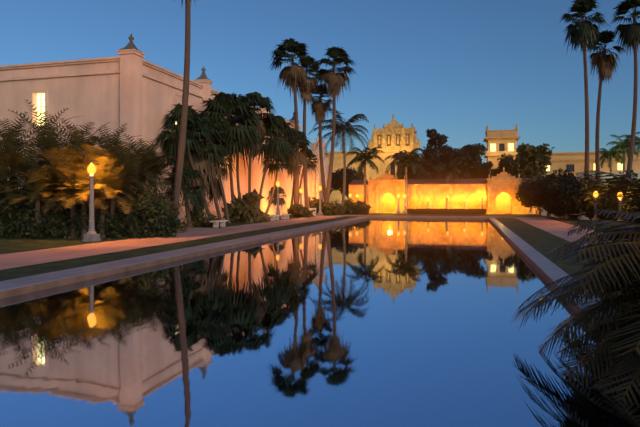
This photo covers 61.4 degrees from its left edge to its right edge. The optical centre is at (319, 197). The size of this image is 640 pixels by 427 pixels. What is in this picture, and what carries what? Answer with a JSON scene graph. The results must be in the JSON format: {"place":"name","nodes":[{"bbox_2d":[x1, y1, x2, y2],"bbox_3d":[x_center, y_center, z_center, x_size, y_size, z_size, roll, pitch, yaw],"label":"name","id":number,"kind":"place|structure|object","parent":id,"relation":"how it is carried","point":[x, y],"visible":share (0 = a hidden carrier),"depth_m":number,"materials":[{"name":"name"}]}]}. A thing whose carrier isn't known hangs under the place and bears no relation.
{"place":"outdoors","nodes":[
{"label":"outdoors","id":0,"kind":"place"},
{"bbox_2d":[0,34,301,222],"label":"building","id":1,"kind":"structure","parent":0,"point":[133,90],"depth_m":41.91,"materials":[{"name":"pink paint"}]},
{"bbox_2d":[0,208,638,321],"bbox_3d":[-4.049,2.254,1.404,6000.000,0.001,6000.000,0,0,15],"label":"ground","id":2,"kind":"structure","parent":0,"point":[541,241],"depth_m":26.29,"materials":[{"name":"green plant"}]},
{"bbox_2d":[0,212,17,236],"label":"shrub","id":3,"kind":"object","parent":2,"relation":"on","point":[4,222],"visible":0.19,"depth_m":30.36,"materials":[{"name":"green plant"}]},
{"bbox_2d":[0,173,24,217],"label":"shrub","id":4,"kind":"object","parent":2,"relation":"on","point":[4,204],"visible":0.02,"depth_m":33.34,"materials":[{"name":"green plant"}]},
{"bbox_2d":[0,199,31,238],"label":"shrub","id":5,"kind":"object","parent":2,"relation":"on","point":[10,227],"visible":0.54,"depth_m":30.22,"materials":[{"name":"green plant"}]},
{"bbox_2d":[0,149,31,200],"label":"pygmy date palm","id":6,"kind":"object","parent":2,"relation":"on","point":[3,164],"visible":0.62,"depth_m":31.53,"materials":[{"name":"green plant"}]},
{"bbox_2d":[0,129,37,205],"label":"pygmy date palm","id":7,"kind":"object","parent":2,"relation":"on","point":[3,149],"visible":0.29,"depth_m":33.27,"materials":[{"name":"green plant"}]},
{"bbox_2d":[0,112,47,193],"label":"pygmy date palm","id":8,"kind":"object","parent":2,"relation":"on","point":[16,127],"visible":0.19,"depth_m":34.88,"materials":[{"name":"green plant"}]},
{"bbox_2d":[3,193,46,235],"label":"shrub","id":9,"kind":"object","parent":2,"relation":"on","point":[18,210],"visible":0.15,"depth_m":30.59,"materials":[{"name":"green plant"}]},
{"bbox_2d":[0,136,54,191],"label":"pygmy date palm","id":10,"kind":"object","parent":2,"relation":"on","point":[24,167],"visible":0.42,"depth_m":32.08,"materials":[{"name":"green plant"}]},
{"bbox_2d":[0,165,67,237],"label":"pygmy date palm","id":11,"kind":"object","parent":2,"relation":"on","point":[35,184],"visible":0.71,"depth_m":29.66,"materials":[{"name":"green plant"}]},
{"bbox_2d":[1,100,81,174],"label":"pygmy date palm","id":12,"kind":"object","parent":2,"relation":"on","point":[42,133],"visible":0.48,"depth_m":34.08,"materials":[{"name":"green plant"}]},
{"bbox_2d":[15,194,68,238],"bbox_3d":[-15.463,1.227,30.807,3.664,3.134,3.803,0,0,-39],"label":"shrub","id":13,"kind":"object","parent":2,"relation":"on","point":[32,228],"visible":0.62,"depth_m":29.78,"materials":[{"name":"green plant"}]},
{"bbox_2d":[6,131,87,186],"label":"pygmy date palm","id":14,"kind":"object","parent":2,"relation":"on","point":[49,145],"visible":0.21,"depth_m":32.79,"materials":[{"name":"green plant"}]},
{"bbox_2d":[13,145,89,236],"bbox_3d":[-14.684,-0.369,30.558,4.278,5.248,4.672,0,0,15],"label":"pygmy date palm","id":15,"kind":"object","parent":2,"relation":"on","point":[55,165],"visible":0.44,"depth_m":30.07,"materials":[{"name":"green plant"}]},
{"bbox_2d":[18,147,89,215],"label":"pygmy date palm","id":16,"kind":"object","parent":2,"relation":"on","point":[52,168],"visible":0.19,"depth_m":30.82,"materials":[{"name":"green plant"}]},
{"bbox_2d":[40,201,87,238],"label":"shrub","id":17,"kind":"object","parent":2,"relation":"on","point":[56,233],"visible":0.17,"depth_m":29.80,"materials":[{"name":"green plant"}]},
{"bbox_2d":[17,182,116,230],"bbox_3d":[-15.257,0.732,33.431,6.505,4.197,6.799,0,0,15],"label":"shrub","id":18,"kind":"object","parent":2,"relation":"on","point":[46,201],"visible":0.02,"depth_m":31.29,"materials":[{"name":"green plant"}]},
{"bbox_2d":[38,162,101,237],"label":"pygmy date palm","id":19,"kind":"object","parent":2,"relation":"on","point":[57,196],"visible":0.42,"depth_m":29.38,"materials":[{"name":"green plant"}]},
{"bbox_2d":[40,205,109,237],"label":"shrub","id":20,"kind":"object","parent":2,"relation":"on","point":[77,232],"visible":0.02,"depth_m":29.94,"materials":[{"name":"green plant"}]},
{"bbox_2d":[37,134,116,171],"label":"pygmy date palm","id":21,"kind":"object","parent":2,"relation":"on","point":[92,138],"visible":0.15,"depth_m":32.92,"materials":[{"name":"green plant"}]},
{"bbox_2d":[41,118,116,169],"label":"pygmy date palm","id":22,"kind":"object","parent":2,"relation":"on","point":[72,130],"visible":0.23,"depth_m":34.39,"materials":[{"name":"green plant"}]},
{"bbox_2d":[47,170,118,238],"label":"pygmy date palm","id":23,"kind":"object","parent":2,"relation":"on","point":[84,206],"visible":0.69,"depth_m":29.13,"materials":[{"name":"green plant"}]},
{"bbox_2d":[82,162,100,241],"bbox_3d":[-11.771,0.209,27.772,0.640,4.090,0.640,0,0,15],"label":"lamp post","id":24,"kind":"object","parent":2,"relation":"on","point":[91,235],"visible":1,"depth_m":27.67,"materials":[{"name":"concrete"}]},
{"bbox_2d":[52,144,135,212],"bbox_3d":[-12.867,-0.403,30.940,4.698,5.315,4.666,0,0,15],"label":"pygmy date palm","id":25,"kind":"object","parent":2,"relation":"on","point":[94,156],"visible":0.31,"depth_m":30.29,"materials":[{"name":"green plant"}]},
{"bbox_2d":[58,157,137,237],"bbox_3d":[-12.120,-0.006,29.933,3.897,4.522,3.684,0,0,15],"label":"pygmy date palm","id":26,"kind":"object","parent":2,"relation":"on","point":[102,174],"visible":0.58,"depth_m":29.37,"materials":[{"name":"green plant"}]},
{"bbox_2d":[59,200,136,238],"bbox_3d":[-12.608,1.472,30.418,4.266,2.764,3.470,0,0,41],"label":"shrub","id":27,"kind":"object","parent":2,"relation":"on","point":[77,218],"visible":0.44,"depth_m":29.72,"materials":[{"name":"green plant"}]},
{"bbox_2d":[68,151,135,208],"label":"pygmy date palm","id":28,"kind":"object","parent":2,"relation":"on","point":[117,158],"visible":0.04,"depth_m":31.50,"materials":[{"name":"green plant"}]},
{"bbox_2d":[77,165,148,237],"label":"pygmy date palm","id":29,"kind":"object","parent":2,"relation":"on","point":[118,196],"visible":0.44,"depth_m":29.89,"materials":[{"name":"green plant"}]},
{"bbox_2d":[80,123,150,164],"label":"pygmy date palm","id":30,"kind":"object","parent":2,"relation":"on","point":[108,140],"visible":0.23,"depth_m":35.44,"materials":[{"name":"green plant"}]},
{"bbox_2d":[66,174,173,215],"bbox_3d":[-13.246,0.626,34.151,6.766,5.290,6.584,0,0,32],"label":"shrub","id":31,"kind":"object","parent":2,"relation":"on","point":[135,193],"visible":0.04,"depth_m":34.14,"materials":[{"name":"green plant"}]},
{"bbox_2d":[97,200,158,238],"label":"shrub","id":32,"kind":"object","parent":2,"relation":"on","point":[128,220],"visible":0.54,"depth_m":30.05,"materials":[{"name":"green plant"}]},
{"bbox_2d":[98,136,157,186],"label":"pygmy date palm","id":33,"kind":"object","parent":2,"relation":"on","point":[116,143],"visible":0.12,"depth_m":33.89,"materials":[{"name":"green plant"}]},
{"bbox_2d":[107,141,171,208],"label":"pygmy date palm","id":34,"kind":"object","parent":2,"relation":"on","point":[134,161],"visible":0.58,"depth_m":32.64,"materials":[{"name":"green plant"}]},
{"bbox_2d":[111,134,175,194],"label":"pygmy date palm","id":35,"kind":"object","parent":2,"relation":"on","point":[147,150],"visible":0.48,"depth_m":35.58,"materials":[{"name":"green plant"}]},
{"bbox_2d":[121,177,178,222],"bbox_3d":[-11.633,0.815,35.204,4.815,4.349,4.631,0,0,39],"label":"shrub","id":36,"kind":"object","parent":2,"relation":"on","point":[165,195],"visible":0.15,"depth_m":35.43,"materials":[{"name":"green plant"}]},
{"bbox_2d":[121,195,181,238],"bbox_3d":[-9.691,1.319,30.706,3.309,2.948,3.261,0,0,15],"label":"shrub","id":37,"kind":"object","parent":2,"relation":"on","point":[155,213],"visible":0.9,"depth_m":30.21,"materials":[{"name":"green plant"}]},
{"bbox_2d":[127,151,190,192],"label":"pygmy date palm","id":38,"kind":"object","parent":2,"relation":"on","point":[164,181],"visible":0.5,"depth_m":36.68,"materials":[{"name":"green plant"}]},
{"bbox_2d":[146,194,193,232],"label":"shrub","id":39,"kind":"object","parent":2,"relation":"on","point":[170,209],"visible":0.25,"depth_m":35.04,"materials":[{"name":"green plant"}]},
{"bbox_2d":[154,103,213,216],"bbox_3d":[-11.152,-2.658,43.841,5.465,9.994,4.735,0,0,-12],"label":"palm tree","id":40,"kind":"object","parent":2,"relation":"on","point":[193,116],"visible":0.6,"depth_m":43.04,"materials":[{"name":"green plant"}]},
{"bbox_2d":[172,0,197,219],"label":"palm tree","id":41,"kind":"object","parent":2,"relation":"on","point":[180,154],"visible":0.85,"depth_m":35.74,"materials":[{"name":"brown plant"}]},
{"bbox_2d":[162,163,209,227],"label":"fan palm","id":42,"kind":"object","parent":2,"relation":"on","point":[195,197],"visible":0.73,"depth_m":39.51,"materials":[{"name":"green plant"}]},
{"bbox_2d":[172,117,230,222],"bbox_3d":[-10.377,-2.318,45.924,6.112,9.268,5.721,0,0,-10],"label":"palm tree","id":43,"kind":"object","parent":2,"relation":"on","point":[205,163],"visible":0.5,"depth_m":44.80,"materials":[{"name":"green plant"}]},
{"bbox_2d":[184,198,219,226],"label":"shrub","id":44,"kind":"object","parent":2,"relation":"on","point":[197,220],"visible":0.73,"depth_m":41.12,"materials":[{"name":"green plant"}]},
{"bbox_2d":[210,220,227,226],"bbox_3d":[-7.650,2.004,40.952,0.500,0.500,2.100,0,0,15],"label":"bench","id":45,"kind":"object","parent":2,"relation":"on","point":[216,223],"visible":1,"depth_m":40.74,"materials":[{"name":"concrete"}]},
{"bbox_2d":[204,147,235,222],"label":"palm tree","id":46,"kind":"object","parent":2,"relation":"on","point":[220,194],"visible":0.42,"depth_m":46.87,"materials":[{"name":"green plant"}]},
{"bbox_2d":[197,92,262,200],"bbox_3d":[-8.313,-3.660,48.901,6.991,11.881,6.668,0,0,15],"label":"palm tree","id":47,"kind":"object","parent":2,"relation":"on","point":[223,106],"visible":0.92,"depth_m":47.75,"materials":[{"name":"green plant"}]},
{"bbox_2d":[223,115,263,196],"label":"palm tree","id":48,"kind":"object","parent":2,"relation":"on","point":[237,175],"visible":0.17,"depth_m":51.39,"materials":[{"name":"green plant"}]},
{"bbox_2d":[221,188,269,222],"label":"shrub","id":49,"kind":"object","parent":2,"relation":"on","point":[246,208],"visible":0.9,"depth_m":48.58,"materials":[{"name":"green plant"}]},
{"bbox_2d":[238,92,277,192],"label":"palm tree","id":50,"kind":"object","parent":2,"relation":"on","point":[254,99],"visible":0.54,"depth_m":53.40,"materials":[{"name":"green plant"}]},
{"bbox_2d":[268,215,280,220],"bbox_3d":[-4.434,2.004,52.721,0.500,0.500,2.100,0,0,15],"label":"bench","id":51,"kind":"object","parent":2,"relation":"on","point":[274,217],"visible":0.98,"depth_m":52.12,"materials":[{"name":"concrete"}]},
{"bbox_2d":[247,115,302,205],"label":"palm tree","id":52,"kind":"object","parent":2,"relation":"on","point":[275,146],"visible":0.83,"depth_m":54.55,"materials":[{"name":"green plant"}]},
{"bbox_2d":[266,186,287,213],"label":"tree","id":53,"kind":"object","parent":2,"relation":"on","point":[281,200],"visible":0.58,"depth_m":59.51,"materials":[{"name":"green plant"}]},
{"bbox_2d":[261,146,294,217],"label":"palm tree","id":54,"kind":"object","parent":2,"relation":"on","point":[276,166],"visible":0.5,"depth_m":56.99,"materials":[{"name":"green plant"}]},
{"bbox_2d":[276,181,280,218],"bbox_3d":[-4.372,0.253,55.920,0.640,4.002,0.640,0,0,15],"label":"lamp post","id":55,"kind":"object","parent":2,"relation":"on","point":[277,185],"visible":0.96,"depth_m":55.82,"materials":[{"name":"concrete"}]},
{"bbox_2d":[280,214,290,218],"bbox_3d":[-3.590,2.004,55.807,0.500,0.500,2.100,0,0,15],"label":"bench","id":56,"kind":"object","parent":2,"relation":"on","point":[284,216],"visible":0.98,"depth_m":55.21,"materials":[{"name":"stone"}]},
{"bbox_2d":[268,38,312,203],"bbox_3d":[-3.329,-8.401,63.560,5.600,21.354,5.084,0,0,-22],"label":"fan palm","id":57,"kind":"object","parent":2,"relation":"on","point":[291,73],"visible":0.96,"depth_m":63.33,"materials":[{"name":"green plant"}]},
{"bbox_2d":[272,129,312,215],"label":"palm tree","id":58,"kind":"object","parent":2,"relation":"on","point":[301,156],"visible":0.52,"depth_m":63.36,"materials":[{"name":"green plant"}]},
{"bbox_2d":[287,203,314,217],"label":"shrub","id":59,"kind":"object","parent":2,"relation":"on","point":[297,210],"visible":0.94,"depth_m":60.48,"materials":[{"name":"green plant"}]},
{"bbox_2d":[294,56,321,207],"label":"fan palm","id":60,"kind":"object","parent":2,"relation":"on","point":[308,88],"visible":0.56,"depth_m":65.65,"materials":[{"name":"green plant"}]},
{"bbox_2d":[298,149,319,204],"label":"palm tree","id":61,"kind":"object","parent":2,"relation":"on","point":[312,166],"visible":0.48,"depth_m":67.53,"materials":[{"name":"green plant"}]},
{"bbox_2d":[0,215,624,269],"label":"walkways","id":62,"kind":"structure","parent":2,"relation":"on","point":[34,257],"depth_m":28.73,"materials":[{"name":"concrete"}]},
{"bbox_2d":[317,185,322,215],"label":"lamp post","id":63,"kind":"object","parent":62,"relation":"on","point":[319,213],"visible":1,"depth_m":65.73,"materials":[{"name":"concrete"}]},
{"bbox_2d":[300,137,329,206],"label":"building wing","id":64,"kind":"structure","parent":2,"relation":"on","point":[314,181],"depth_m":85.68,"materials":[{"name":"paint"}]},
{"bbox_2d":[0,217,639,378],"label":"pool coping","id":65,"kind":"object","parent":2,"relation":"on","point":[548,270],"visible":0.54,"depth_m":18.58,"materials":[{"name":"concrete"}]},
{"bbox_2d":[307,84,332,201],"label":"fan palm","id":66,"kind":"object","parent":2,"relation":"on","point":[318,106],"visible":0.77,"depth_m":71.70,"materials":[{"name":"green plant"}]},
{"bbox_2d":[309,196,344,215],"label":"shrub","id":67,"kind":"object","parent":2,"relation":"on","point":[327,209],"visible":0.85,"depth_m":67.26,"materials":[{"name":"green plant"}]},
{"bbox_2d":[315,46,357,202],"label":"fan palm","id":68,"kind":"object","parent":2,"relation":"on","point":[333,80],"visible":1,"depth_m":69.48,"materials":[{"name":"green plant"}]},
{"bbox_2d":[308,108,368,205],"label":"queen palm","id":69,"kind":"object","parent":2,"relation":"on","point":[342,128],"visible":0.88,"depth_m":73.56,"materials":[{"name":"green plant"}]},
{"bbox_2d":[328,165,356,193],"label":"tree","id":70,"kind":"object","parent":2,"relation":"on","point":[336,174],"visible":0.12,"depth_m":98.89,"materials":[{"name":"green plant"}]},
{"bbox_2d":[332,169,366,198],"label":"tree","id":71,"kind":"object","parent":2,"relation":"on","point":[338,183],"visible":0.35,"depth_m":94.12,"materials":[{"name":"green plant"}]},
{"bbox_2d":[338,206,368,213],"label":"bush","id":72,"kind":"object","parent":2,"relation":"on","point":[361,211],"visible":0.19,"depth_m":73.07,"materials":[{"name":"green plant"}]},
{"bbox_2d":[342,199,371,213],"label":"shrub","id":73,"kind":"object","parent":2,"relation":"on","point":[347,204],"visible":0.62,"depth_m":73.20,"materials":[{"name":"green plant"}]},
{"bbox_2d":[346,147,384,202],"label":"queen palm","id":74,"kind":"object","parent":2,"relation":"on","point":[365,156],"visible":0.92,"depth_m":75.29,"materials":[{"name":"green plant"}]},
{"bbox_2d":[396,193,400,213],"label":"lamp post","id":75,"kind":"object","parent":2,"relation":"on","point":[398,211],"visible":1,"depth_m":75.03,"materials":[{"name":"concrete"}]},
{"bbox_2d":[402,194,406,212],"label":"lamp post","id":76,"kind":"object","parent":2,"relation":"on","point":[404,209],"visible":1,"depth_m":75.52,"materials":[{"name":"concrete"}]},
{"bbox_2d":[383,148,429,210],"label":"queen palm","id":77,"kind":"object","parent":2,"relation":"on","point":[409,158],"visible":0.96,"depth_m":76.37,"materials":[{"name":"green plant"}]},
{"bbox_2d":[398,167,439,178],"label":"tree","id":78,"kind":"object","parent":2,"relation":"on","point":[424,175],"visible":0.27,"depth_m":93.85,"materials":[{"name":"green plant"}]},
{"bbox_2d":[407,148,470,179],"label":"tree","id":79,"kind":"object","parent":2,"relation":"on","point":[431,154],"visible":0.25,"depth_m":95.24,"materials":[{"name":"green plant"}]},
{"bbox_2d":[348,167,536,213],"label":"arcade","id":80,"kind":"object","parent":2,"relation":"on","point":[500,190],"visible":0.81,"depth_m":77.62,"materials":[{"name":"paint"}]},
{"bbox_2d":[395,129,491,172],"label":"tree","id":81,"kind":"object","parent":2,"relation":"on","point":[435,140],"visible":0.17,"depth_m":100.81,"materials":[{"name":"green plant"}]},
{"bbox_2d":[403,145,486,178],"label":"tree","id":82,"kind":"object","parent":2,"relation":"on","point":[477,171],"visible":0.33,"depth_m":95.45,"materials":[{"name":"green plant"}]},
{"bbox_2d":[429,157,462,208],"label":"queen palm","id":83,"kind":"object","parent":2,"relation":"on","point":[449,168],"visible":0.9,"depth_m":76.24,"materials":[{"name":"green plant"}]},
{"bbox_2d":[407,208,486,213],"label":"hedge","id":84,"kind":"object","parent":2,"relation":"on","point":[445,211],"visible":1,"depth_m":72.04,"materials":[{"name":"green plant"}]},
{"bbox_2d":[452,144,482,162],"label":"tree","id":85,"kind":"object","parent":2,"relation":"on","point":[458,149],"visible":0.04,"depth_m":112.10,"materials":[{"name":"green plant"}]},
{"bbox_2d":[473,161,492,178],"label":"tree","id":86,"kind":"object","parent":2,"relation":"on","point":[487,165],"visible":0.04,"depth_m":95.99,"materials":[{"name":"green plant"}]},
{"bbox_2d":[490,153,514,175],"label":"tree","id":87,"kind":"object","parent":2,"relation":"on","point":[506,162],"visible":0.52,"depth_m":93.08,"materials":[{"name":"green plant"}]},
{"bbox_2d":[515,173,546,213],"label":"bush","id":88,"kind":"object","parent":2,"relation":"on","point":[522,200],"visible":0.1,"depth_m":70.81,"materials":[{"name":"green plant"}]},
{"bbox_2d":[512,142,554,178],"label":"weeping tree","id":89,"kind":"object","parent":2,"relation":"on","point":[531,159],"visible":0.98,"depth_m":84.63,"materials":[{"name":"green plant"}]},
{"bbox_2d":[519,174,556,215],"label":"bush","id":90,"kind":"object","parent":2,"relation":"on","point":[537,184],"visible":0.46,"depth_m":64.76,"materials":[{"name":"green plant"}]},
{"bbox_2d":[527,168,602,216],"bbox_3d":[27.429,-0.480,59.023,6.588,5.603,8.138,0,0,-6],"label":"bush","id":91,"kind":"object","parent":2,"relation":"on","point":[534,194],"visible":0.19,"depth_m":59.58,"materials":[{"name":"green plant"}]},
{"bbox_2d":[543,177,595,217],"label":"bush","id":92,"kind":"object","parent":2,"relation":"on","point":[563,192],"visible":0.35,"depth_m":55.86,"materials":[{"name":"green plant"}]},
{"bbox_2d":[512,170,639,406],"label":"palm","id":93,"kind":"object","parent":2,"relation":"on","point":[620,266],"visible":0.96,"depth_m":7.54,"materials":[{"name":"green plant"}]},
{"bbox_2d":[558,0,607,177],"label":"fan palm","id":94,"kind":"object","parent":2,"relation":"on","point":[582,32],"visible":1,"depth_m":57.10,"materials":[{"name":"green plant"}]},
{"bbox_2d":[579,213,588,219],"bbox_3d":[26.912,1.861,54.882,0.810,0.788,0.810,0,0,15],"label":"bench","id":95,"kind":"object","parent":2,"relation":"on","point":[582,217],"visible":0.52,"depth_m":54.57,"materials":[{"name":"stone"}]},
{"bbox_2d":[591,190,599,221],"bbox_3d":[24.780,0.800,48.418,0.640,2.908,0.640,0,0,15],"label":"lamp post","id":96,"kind":"object","parent":2,"relation":"on","point":[595,194],"visible":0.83,"depth_m":48.31,"materials":[{"name":"concrete"}]},
{"bbox_2d":[561,170,637,219],"bbox_3d":[27.383,0.096,50.776,6.691,5.436,7.242,0,0,-14],"label":"bush","id":97,"kind":"object","parent":2,"relation":"on","point":[583,199],"visible":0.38,"depth_m":50.64,"materials":[{"name":"green plant"}]},
{"bbox_2d":[586,29,624,185],"bbox_3d":[31.395,-8.077,59.166,4.275,20.709,4.402,0,0,-42],"label":"fan palm","id":98,"kind":"object","parent":2,"relation":"on","point":[605,63],"visible":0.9,"depth_m":59.19,"materials":[{"name":"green plant"}]},
{"bbox_2d":[599,148,622,172],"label":"queen palm","id":99,"kind":"object","parent":2,"relation":"on","point":[605,155],"visible":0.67,"depth_m":94.78,"materials":[{"name":"green plant"}]},
{"bbox_2d":[590,175,639,223],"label":"bush","id":100,"kind":"object","parent":2,"relation":"on","point":[605,203],"visible":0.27,"depth_m":46.64,"materials":[{"name":"green plant"}]},
{"bbox_2d":[615,192,623,226],"bbox_3d":[23.084,0.872,41.446,0.640,2.765,0.640,0,0,15],"label":"lamp post","id":101,"kind":"object","parent":2,"relation":"on","point":[620,207],"visible":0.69,"depth_m":41.35,"materials":[{"name":"concrete"}]},
{"bbox_2d":[606,132,639,171],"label":"queen palm","id":102,"kind":"object","parent":2,"relation":"on","point":[624,145],"visible":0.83,"depth_m":90.65,"materials":[{"name":"green plant"}]},
{"bbox_2d":[609,185,639,224],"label":"bush","id":103,"kind":"object","parent":2,"relation":"on","point":[632,208],"visible":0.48,"depth_m":41.03,"materials":[{"name":"green plant"}]},
{"bbox_2d":[611,0,639,177],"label":"fan palm","id":104,"kind":"object","parent":2,"relation":"on","point":[629,34],"visible":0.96,"depth_m":55.02,"materials":[{"name":"green plant"}]},
{"bbox_2d":[619,135,639,157],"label":"queen palm","id":105,"kind":"object","parent":2,"relation":"on","point":[637,145],"visible":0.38,"depth_m":94.01,"materials":[{"name":"green plant"}]},
{"bbox_2d":[0,219,639,426],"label":"pool water","id":106,"kind":"structure","parent":0,"point":[387,323],"depth_m":9.03,"materials":[{"name":"blue liquid"}]},
{"bbox_2d":[0,0,639,162],"label":"sky","id":107,"kind":"structure","parent":0,"point":[456,69],"materials":[{"name":"blue"}]},
{"bbox_2d":[324,114,420,205],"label":"ornate building","id":108,"kind":"structure","parent":0,"point":[392,137],"depth_m":118.53,"materials":[{"name":"stone"}]},
{"bbox_2d":[483,124,520,177],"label":"tower","id":109,"kind":"structure","parent":0,"point":[500,142],"depth_m":121.81,"materials":[{"name":"beige"}]},
{"bbox_2d":[535,151,639,208],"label":"building","id":110,"kind":"structure","parent":0,"point":[573,162],"depth_m":102.82,"materials":[{"name":"paint"}]},
{"bbox_2d":[576,172,639,185],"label":"garden wall","id":111,"kind":"structure","parent":0,"point":[582,175],"depth_m":87.19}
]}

